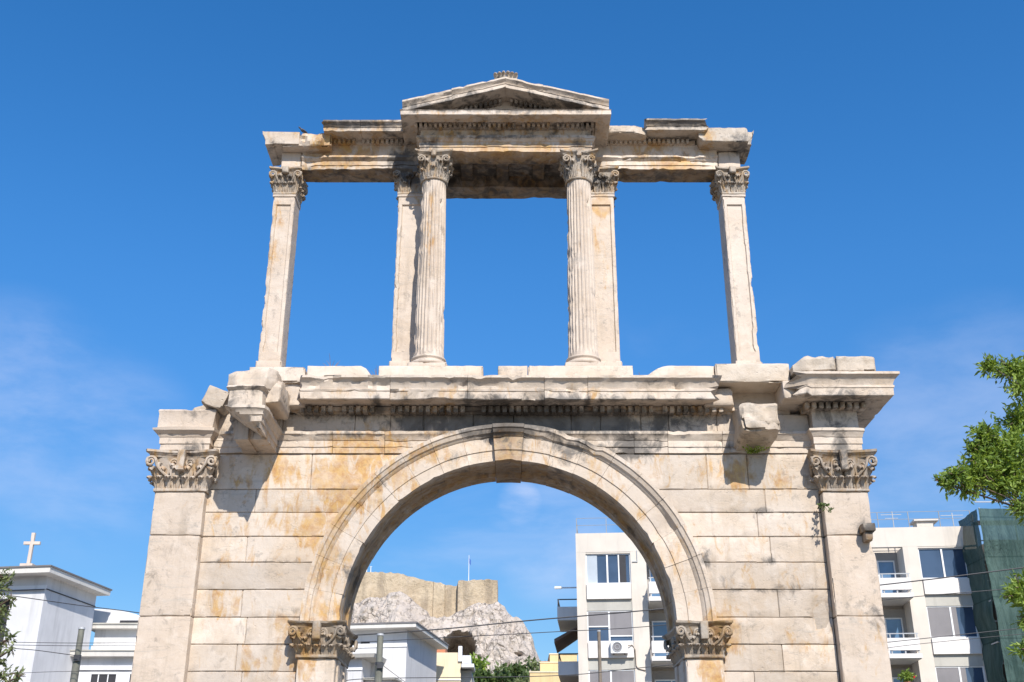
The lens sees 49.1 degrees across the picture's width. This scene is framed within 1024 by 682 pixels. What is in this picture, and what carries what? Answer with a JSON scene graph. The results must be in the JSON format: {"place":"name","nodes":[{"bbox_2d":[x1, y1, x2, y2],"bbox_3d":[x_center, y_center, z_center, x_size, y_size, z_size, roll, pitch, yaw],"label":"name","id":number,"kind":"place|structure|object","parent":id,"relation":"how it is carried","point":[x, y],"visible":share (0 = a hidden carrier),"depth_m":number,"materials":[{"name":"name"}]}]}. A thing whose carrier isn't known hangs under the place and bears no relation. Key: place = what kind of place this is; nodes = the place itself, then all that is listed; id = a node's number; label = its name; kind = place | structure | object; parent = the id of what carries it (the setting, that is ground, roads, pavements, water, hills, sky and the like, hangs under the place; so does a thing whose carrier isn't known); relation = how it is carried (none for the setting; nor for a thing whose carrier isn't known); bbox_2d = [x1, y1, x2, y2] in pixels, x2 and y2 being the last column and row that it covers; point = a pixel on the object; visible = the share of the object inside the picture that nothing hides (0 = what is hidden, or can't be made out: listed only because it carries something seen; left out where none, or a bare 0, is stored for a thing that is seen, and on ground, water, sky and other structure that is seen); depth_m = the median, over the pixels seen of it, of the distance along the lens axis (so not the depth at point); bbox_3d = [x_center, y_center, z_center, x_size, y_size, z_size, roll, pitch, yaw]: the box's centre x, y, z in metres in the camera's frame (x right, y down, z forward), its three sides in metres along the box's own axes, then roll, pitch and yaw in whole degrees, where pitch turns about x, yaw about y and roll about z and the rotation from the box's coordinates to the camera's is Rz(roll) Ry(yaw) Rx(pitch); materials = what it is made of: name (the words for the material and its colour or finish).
{"place":"outdoors","nodes":[
{"label":"outdoors","id":0,"kind":"place"},
{"bbox_2d":[0,567,25,681],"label":"leafy tree","id":1,"kind":"object","parent":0,"point":[7,636],"visible":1,"depth_m":12.86,"materials":[{"name":"green plant"}]},
{"bbox_2d":[17,642,50,642],"bbox_3d":[-16.864,12.223,45.390,11.696,0.181,0.023,0,-24,0],"label":"cable","id":2,"kind":"object","parent":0,"point":[33,642],"visible":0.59,"depth_m":45.38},
{"bbox_2d":[3,594,139,612],"bbox_3d":[-16.994,10.885,45.645,11.976,1.612,0.034,0,-24,0],"label":"cable","id":3,"kind":"object","parent":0,"point":[73,604],"visible":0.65,"depth_m":45.69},
{"bbox_2d":[28,645,134,645],"bbox_3d":[-16.955,12.404,45.638,11.755,0.150,0.023,0,-24,0],"label":"cable","id":4,"kind":"object","parent":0,"point":[70,645],"visible":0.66,"depth_m":45.63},
{"bbox_2d":[0,0,1023,660],"label":"sky","id":5,"kind":"structure","parent":0,"point":[884,199],"materials":[{"name":"blue"}]},
{"bbox_2d":[130,71,899,681],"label":"stone arch","id":6,"kind":"structure","parent":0,"point":[288,501],"depth_m":21.39,"materials":[{"name":"stone"}]},
{"bbox_2d":[743,444,769,453],"bbox_3d":[4.639,2.042,21.212,0.457,0.131,0.504,-15,-28,31],"label":"grass tuft","id":7,"kind":"object","parent":6,"relation":"attached to","point":[754,450],"visible":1,"depth_m":21.28,"materials":[{"name":"green plant"}]},
{"bbox_2d":[817,502,833,512],"bbox_3d":[5.769,3.087,20.767,0.173,0.283,0.587,4,-24,-9],"label":"creeping plant","id":8,"kind":"object","parent":6,"relation":"attached to","point":[820,504],"visible":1,"depth_m":20.69,"materials":[{"name":"green plant"}]},
{"bbox_2d":[358,589,1002,642],"bbox_3d":[5.905,11.205,45.724,33.771,2.604,0.030,0,-24,0],"label":"cable","id":9,"kind":"object","parent":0,"point":[635,627],"visible":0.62,"depth_m":45.47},
{"bbox_2d":[346,628,1021,680],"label":"cable","id":10,"kind":"object","parent":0,"point":[641,667],"visible":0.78,"depth_m":45.08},
{"bbox_2d":[554,510,987,681],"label":"apartment building","id":11,"kind":"structure","parent":0,"point":[613,573],"depth_m":59.69,"materials":[{"name":"white paint"}]},
{"bbox_2d":[585,553,630,584],"bbox_3d":[5.241,12.430,61.013,2.430,1.660,0.110,-2,-24,4],"label":"window","id":12,"kind":"structure","parent":11,"relation":"in","point":[600,568],"depth_m":61.01,"materials":[{"name":"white glass"}]},
{"bbox_2d":[587,610,633,641],"bbox_3d":[5.241,15.245,59.788,2.430,1.660,0.110,-2,-24,4],"label":"window","id":13,"kind":"structure","parent":11,"relation":"in","point":[620,620],"depth_m":59.79,"materials":[{"name":"glass"}]},
{"bbox_2d":[589,670,634,681],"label":"window","id":14,"kind":"structure","parent":11,"relation":"in","point":[621,675],"depth_m":58.73,"materials":[{"name":"grey glass"}]},
{"bbox_2d":[610,641,645,670],"bbox_3d":[6.086,16.512,58.726,1.815,1.491,0.431,0,-24,0],"label":"air conditioner","id":15,"kind":"object","parent":11,"relation":"attached to","point":[619,647],"visible":1,"depth_m":58.75,"materials":[{"name":"white metal"}]},
{"bbox_2d":[649,569,659,595],"bbox_3d":[8.486,13.370,61.583,1.800,2.170,0.090,-2,-24,4],"label":"balcony door","id":16,"kind":"structure","parent":11,"relation":"in","point":[650,574],"depth_m":61.72,"materials":[{"name":"blue glass"}]},
{"bbox_2d":[652,621,669,655],"bbox_3d":[8.486,16.185,60.359,1.800,2.170,0.090,-2,-24,4],"label":"balcony door","id":17,"kind":"structure","parent":11,"relation":"in","point":[656,630],"depth_m":60.59,"materials":[{"name":"glass"}]},
{"bbox_2d":[655,679,674,681],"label":"balcony door","id":18,"kind":"structure","parent":11,"relation":"in","point":[667,680],"depth_m":59.54,"materials":[{"name":"white metal"}]},
{"bbox_2d":[877,560,898,592],"bbox_3d":[19.951,13.010,60.755,1.800,2.170,0.090,-2,-24,4],"label":"balcony door","id":19,"kind":"structure","parent":11,"relation":"in","point":[882,566],"depth_m":60.95,"materials":[{"name":"blue glass"}]},
{"bbox_2d":[884,618,906,653],"bbox_3d":[19.951,15.826,59.531,1.800,2.170,0.090,-2,-24,4],"label":"balcony door","id":20,"kind":"structure","parent":11,"relation":"in","point":[892,625],"depth_m":59.70,"materials":[{"name":"glass"}]},
{"bbox_2d":[892,677,902,681],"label":"balcony door","id":21,"kind":"structure","parent":11,"relation":"in","point":[894,679],"depth_m":58.66,"materials":[{"name":"glass"}]},
{"bbox_2d":[897,668,916,681],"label":"potted plant","id":22,"kind":"object","parent":11,"relation":"on","point":[905,676],"visible":1,"depth_m":56.50,"materials":[{"name":"green plant"}]},
{"bbox_2d":[918,548,967,578],"bbox_3d":[22.976,11.873,59.732,2.450,1.660,0.110,-2,-24,4],"label":"window","id":23,"kind":"structure","parent":11,"relation":"in","point":[934,562],"depth_m":59.74,"materials":[{"name":"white glass"}]},
{"bbox_2d":[926,606,978,637],"bbox_3d":[22.976,14.688,58.508,2.450,1.660,0.110,-2,-24,4],"label":"window","id":24,"kind":"structure","parent":11,"relation":"in","point":[943,620],"depth_m":58.50,"materials":[{"name":"white glass"}]},
{"bbox_2d":[935,666,985,681],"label":"window","id":25,"kind":"structure","parent":11,"relation":"in","point":[946,673],"depth_m":57.45,"materials":[{"name":"glass"}]},
{"bbox_2d":[888,634,1019,647],"bbox_3d":[17.913,12.423,45.958,9.692,1.111,0.022,0,-24,0],"label":"cable","id":26,"kind":"object","parent":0,"point":[954,640],"visible":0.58,"depth_m":46.00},
{"bbox_2d":[933,350,1023,662],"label":"leafy tree","id":27,"kind":"object","parent":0,"point":[995,460],"visible":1,"depth_m":14.36,"materials":[{"name":"green plant"}]},
{"label":"ground","id":28,"kind":"structure","parent":0,"visible":0},
{"bbox_2d":[0,565,111,681],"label":"church tower","id":29,"kind":"structure","parent":28,"relation":"on","point":[34,620],"depth_m":54.89,"materials":[{"name":"white paint"}]},
{"bbox_2d":[20,533,40,565],"bbox_3d":[-24.774,11.024,57.580,1.100,2.341,0.800,0,-24,0],"label":"cross","id":30,"kind":"object","parent":29,"relation":"on","point":[32,542],"visible":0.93,"depth_m":57.69,"materials":[{"name":"stone"}]},
{"bbox_2d":[70,609,139,681],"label":"white hall","id":31,"kind":"structure","parent":28,"relation":"on","point":[108,663],"depth_m":56.91,"materials":[{"name":"paint"}]},
{"bbox_2d":[89,672,118,681],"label":"window","id":32,"kind":"structure","parent":31,"relation":"in","point":[94,676],"depth_m":56.49,"materials":[{"name":"glass"}]},
{"bbox_2d":[346,621,448,681],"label":"white house","id":33,"kind":"structure","parent":28,"relation":"on","point":[402,659],"depth_m":73.36,"materials":[{"name":"paint"}]},
{"bbox_2d":[436,646,474,681],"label":"yellow house","id":34,"kind":"structure","parent":28,"relation":"on","point":[458,664],"depth_m":82.83,"materials":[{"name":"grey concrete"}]},
{"bbox_2d":[529,653,577,681],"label":"yellow house","id":35,"kind":"structure","parent":28,"relation":"on","point":[548,668],"depth_m":83.77,"materials":[{"name":"paint"}]},
{"bbox_2d":[958,501,1023,681],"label":"scaffolded building","id":36,"kind":"structure","parent":28,"relation":"on","point":[1001,547],"depth_m":57.42,"materials":[{"name":"green fabric"}]},
{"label":"hill","id":37,"kind":"structure","parent":0,"visible":0},
{"bbox_2d":[351,591,539,673],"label":"rock cliff","id":38,"kind":"structure","parent":37,"relation":"on","point":[399,606],"depth_m":336.66,"materials":[{"name":"stone"}]},
{"bbox_2d":[354,572,497,617],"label":"fortress wall","id":39,"kind":"structure","parent":38,"relation":"on","point":[436,600],"depth_m":350.67,"materials":[{"name":"beige stone"}]},
{"bbox_2d":[470,652,490,673],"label":"bushy tree","id":40,"kind":"object","parent":37,"relation":"on","point":[476,662],"visible":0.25,"depth_m":123.56,"materials":[{"name":"green plant"}]},
{"bbox_2d":[473,663,513,681],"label":"bushy tree","id":41,"kind":"object","parent":37,"relation":"on","point":[500,677],"visible":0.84,"depth_m":107.82,"materials":[{"name":"green plant"}]},
{"bbox_2d":[492,661,512,679],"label":"bushy tree","id":42,"kind":"object","parent":37,"relation":"on","point":[498,668],"visible":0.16,"depth_m":130.13,"materials":[{"name":"green plant"}]},
{"bbox_2d":[500,660,528,681],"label":"bushy tree","id":43,"kind":"object","parent":37,"relation":"on","point":[515,669],"visible":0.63,"depth_m":116.49,"materials":[{"name":"green plant"}]},
{"bbox_2d":[507,669,528,681],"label":"bushy tree","id":44,"kind":"object","parent":37,"relation":"on","point":[523,679],"visible":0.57,"depth_m":105.89,"materials":[{"name":"green plant"}]},
{"bbox_2d":[518,655,540,670],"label":"bushy tree","id":45,"kind":"object","parent":37,"relation":"on","point":[533,664],"visible":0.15,"depth_m":135.63,"materials":[{"name":"green plant"}]},
{"label":"far pavement","id":46,"kind":"structure","parent":0,"visible":0},
{"bbox_2d":[70,627,84,681],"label":"utility pole","id":47,"kind":"object","parent":46,"relation":"on","point":[76,663],"visible":0.98,"depth_m":46.47,"materials":[{"name":"grey metal"}]},
{"bbox_2d":[0,646,77,655],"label":"cable","id":48,"kind":"object","parent":47,"relation":"attached to","point":[43,651],"visible":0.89,"depth_m":46.31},
{"bbox_2d":[2,671,77,673],"bbox_3d":[-16.856,13.472,45.393,11.645,0.208,0.019,0,-24,0],"label":"cable","id":49,"kind":"object","parent":47,"relation":"attached to","point":[52,671],"visible":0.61,"depth_m":45.41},
{"bbox_2d":[597,630,601,681],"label":"utility pole","id":50,"kind":"object","parent":46,"relation":"on","point":[599,655],"visible":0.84,"depth_m":48.52,"materials":[{"name":"grey metal"}]},
{"label":"road","id":51,"kind":"structure","parent":0,"visible":0},
{"bbox_2d":[374,633,383,681],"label":"utility pole","id":52,"kind":"object","parent":51,"relation":"on","point":[378,676],"visible":1,"depth_m":44.53,"materials":[{"name":"grey concrete"}]},
{"bbox_2d":[355,567,1022,635],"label":"cable","id":53,"kind":"object","parent":52,"relation":"attached to","point":[651,609],"visible":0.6,"depth_m":45.31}
]}

